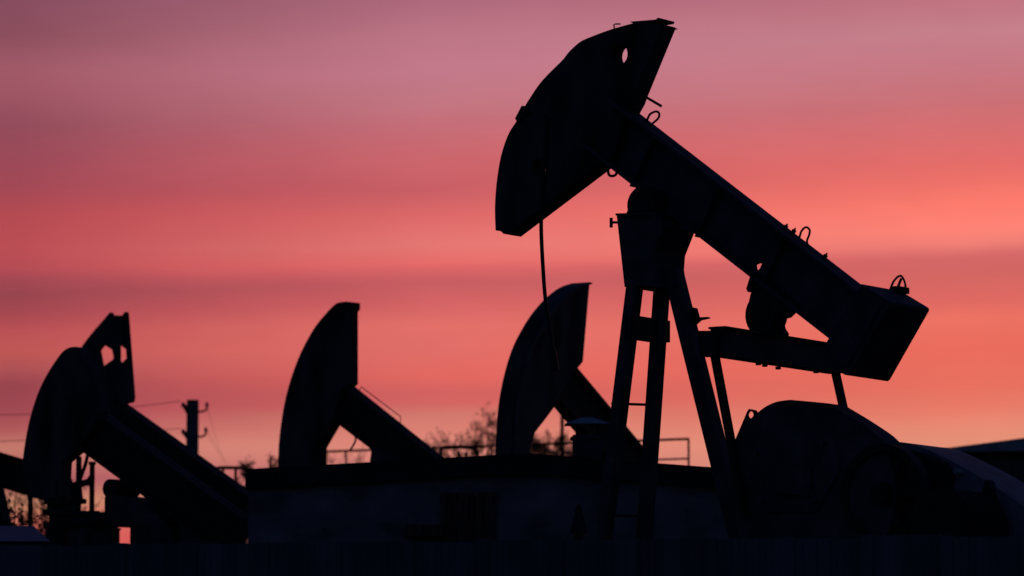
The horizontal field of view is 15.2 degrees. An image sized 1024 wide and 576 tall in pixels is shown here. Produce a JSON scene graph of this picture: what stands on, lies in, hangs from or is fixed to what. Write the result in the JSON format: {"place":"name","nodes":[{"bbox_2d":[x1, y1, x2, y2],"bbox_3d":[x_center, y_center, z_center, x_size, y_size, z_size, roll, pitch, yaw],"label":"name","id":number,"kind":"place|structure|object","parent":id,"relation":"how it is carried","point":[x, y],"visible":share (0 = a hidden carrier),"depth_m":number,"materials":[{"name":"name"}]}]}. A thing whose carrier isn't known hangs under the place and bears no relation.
{"place":"outdoors","nodes":[
{"label":"outdoors","id":0,"kind":"place"},
{"bbox_2d":[0,526,49,544],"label":"roof","id":1,"kind":"structure","parent":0,"point":[21,535],"depth_m":40.75,"materials":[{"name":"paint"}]},
{"bbox_2d":[67,455,94,519],"bbox_3d":[-6.689,5.048,60.296,0.638,4.987,0.298,0,-6,0],"label":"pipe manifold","id":2,"kind":"object","parent":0,"point":[76,493],"visible":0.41,"depth_m":60.44,"materials":[{"name":"metal"}]},
{"bbox_2d":[43,527,120,544],"bbox_3d":[-6.606,5.519,58.893,1.117,3.773,0.760,0,-6,0],"label":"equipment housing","id":3,"kind":"object","parent":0,"point":[97,536],"visible":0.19,"depth_m":58.71,"materials":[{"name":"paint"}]},
{"bbox_2d":[245,417,727,543],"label":"building","id":4,"kind":"structure","parent":0,"point":[520,496],"depth_m":51.94,"materials":[{"name":"paint"}]},
{"bbox_2d":[326,438,689,464],"bbox_3d":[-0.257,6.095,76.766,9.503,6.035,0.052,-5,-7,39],"label":"handrail","id":5,"kind":"object","parent":4,"relation":"on","point":[557,443],"visible":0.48,"depth_m":76.26,"materials":[{"name":"metal"}]},
{"bbox_2d":[0,534,1023,575],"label":"fence","id":6,"kind":"object","parent":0,"point":[901,555],"visible":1,"depth_m":36.45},
{"bbox_2d":[0,0,1023,543],"label":"sky","id":7,"kind":"structure","parent":0,"point":[221,176],"materials":[{"name":"pink"}]},
{"bbox_2d":[950,438,1023,482],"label":"roof","id":8,"kind":"structure","parent":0,"point":[1007,456],"depth_m":71.98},
{"label":"ground","id":9,"kind":"structure","parent":0,"visible":0},
{"bbox_2d":[0,496,29,525],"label":"shrub","id":10,"kind":"object","parent":9,"relation":"on","point":[14,518],"visible":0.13,"depth_m":60.36,"materials":[{"name":"brown plant"}]},
{"bbox_2d":[27,495,32,525],"bbox_3d":[-7.772,5.507,61.758,0.105,4.361,0.105,0,-6,0],"label":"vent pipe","id":11,"kind":"object","parent":9,"relation":"on","point":[30,500],"visible":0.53,"depth_m":61.92,"materials":[{"name":"metal"}]},
{"bbox_2d":[14,513,47,535],"bbox_3d":[-7.506,5.573,60.773,0.746,4.040,0.777,0,-6,0],"label":"shrub","id":12,"kind":"object","parent":9,"relation":"on","point":[34,522],"visible":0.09,"depth_m":60.85,"materials":[{"name":"brown plant"}]},
{"bbox_2d":[0,452,75,525],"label":"pumpjack","id":13,"kind":"object","parent":9,"relation":"on","point":[10,471],"visible":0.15,"depth_m":66.24,"materials":[{"name":"metal"}]},
{"bbox_2d":[5,480,104,534],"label":"bare tree","id":14,"kind":"object","parent":9,"relation":"on","point":[41,503],"visible":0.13,"depth_m":79.91,"materials":[{"name":"brown plant"}]},
{"bbox_2d":[43,480,111,544],"bbox_3d":[-6.268,4.907,55.285,0.990,4.285,0.380,0,-6,0],"label":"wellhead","id":15,"kind":"object","parent":9,"relation":"on","point":[56,526],"visible":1,"depth_m":55.34,"materials":[{"name":"metal"}]},
{"bbox_2d":[89,461,95,510],"bbox_3d":[-6.670,5.169,60.786,0.115,4.842,0.115,0,-6,0],"label":"vent pipe","id":16,"kind":"object","parent":9,"relation":"on","point":[92,464],"visible":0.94,"depth_m":60.95,"materials":[{"name":"metal"}]},
{"bbox_2d":[20,347,247,544],"bbox_3d":[-5.099,3.959,56.342,5.722,6.378,1.900,-4,-7,38],"label":"pumpjack","id":17,"kind":"object","parent":9,"relation":"on","point":[72,419],"visible":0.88,"depth_m":57.06,"materials":[{"name":"metal"}]},
{"bbox_2d":[82,312,247,513],"bbox_3d":[-5.306,4.075,63.678,5.931,7.587,1.900,-4,-7,38],"label":"pumpjack","id":18,"kind":"object","parent":9,"relation":"on","point":[111,331],"visible":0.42,"depth_m":64.77,"materials":[{"name":"metal"}]},
{"bbox_2d":[181,400,208,453],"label":"utility pole","id":19,"kind":"object","parent":9,"relation":"on","point":[191,432],"visible":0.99,"depth_m":78.01,"materials":[{"name":"wood"}]},
{"bbox_2d":[9,401,178,414],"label":"power wire","id":20,"kind":"object","parent":19,"relation":"attached to","point":[134,406],"visible":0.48,"depth_m":77.81,"materials":[{"name":"black metal"}]},
{"bbox_2d":[217,466,242,480],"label":"guard rail","id":21,"kind":"object","parent":9,"relation":"on","point":[235,468],"visible":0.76,"depth_m":71.99,"materials":[{"name":"metal"}]},
{"bbox_2d":[233,455,277,486],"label":"bare tree","id":22,"kind":"object","parent":9,"relation":"on","point":[244,466],"visible":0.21,"depth_m":84.00,"materials":[{"name":"brown plant"}]},
{"bbox_2d":[327,445,365,463],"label":"bare tree","id":23,"kind":"object","parent":9,"relation":"on","point":[357,460],"visible":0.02,"depth_m":94.46,"materials":[{"name":"brown plant"}]},
{"bbox_2d":[278,302,443,466],"bbox_3d":[-1.665,3.907,61.701,5.446,7.534,1.900,-4,-7,38],"label":"pumpjack","id":24,"kind":"object","parent":9,"relation":"on","point":[325,399],"visible":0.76,"depth_m":62.78,"materials":[{"name":"metal"}]},
{"bbox_2d":[439,445,478,456],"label":"guard rail","id":25,"kind":"object","parent":9,"relation":"on","point":[474,448],"visible":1,"depth_m":76.02,"materials":[{"name":"metal"}]},
{"bbox_2d":[424,402,549,457],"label":"bare tree","id":26,"kind":"object","parent":9,"relation":"on","point":[477,442],"visible":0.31,"depth_m":88.14,"materials":[{"name":"brown plant"}]},
{"bbox_2d":[529,429,571,456],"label":"bare tree","id":27,"kind":"object","parent":9,"relation":"on","point":[549,451],"visible":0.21,"depth_m":92.23,"materials":[{"name":"brown plant"}]},
{"bbox_2d":[560,415,563,455],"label":"lamp post","id":28,"kind":"object","parent":9,"relation":"on","point":[561,435],"depth_m":82.06,"materials":[{"name":"metal"}]},
{"bbox_2d":[495,282,641,461],"bbox_3d":[1.462,3.707,59.528,1.900,7.505,5.968,-4,-7,32],"label":"pumpjack","id":29,"kind":"object","parent":9,"relation":"on","point":[536,389],"visible":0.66,"depth_m":58.20,"materials":[{"name":"metal"}]},
{"bbox_2d":[570,504,586,539],"bbox_3d":[0.832,4.504,47.789,0.219,3.616,0.219,0,-6,0],"label":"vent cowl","id":30,"kind":"object","parent":9,"relation":"on","point":[578,530],"visible":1,"depth_m":47.87,"materials":[{"name":"metal"}]},
{"bbox_2d":[495,18,1023,539],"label":"pumpjack","id":31,"kind":"object","parent":9,"relation":"on","point":[791,468],"visible":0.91,"depth_m":44.22,"materials":[{"name":"metal"}]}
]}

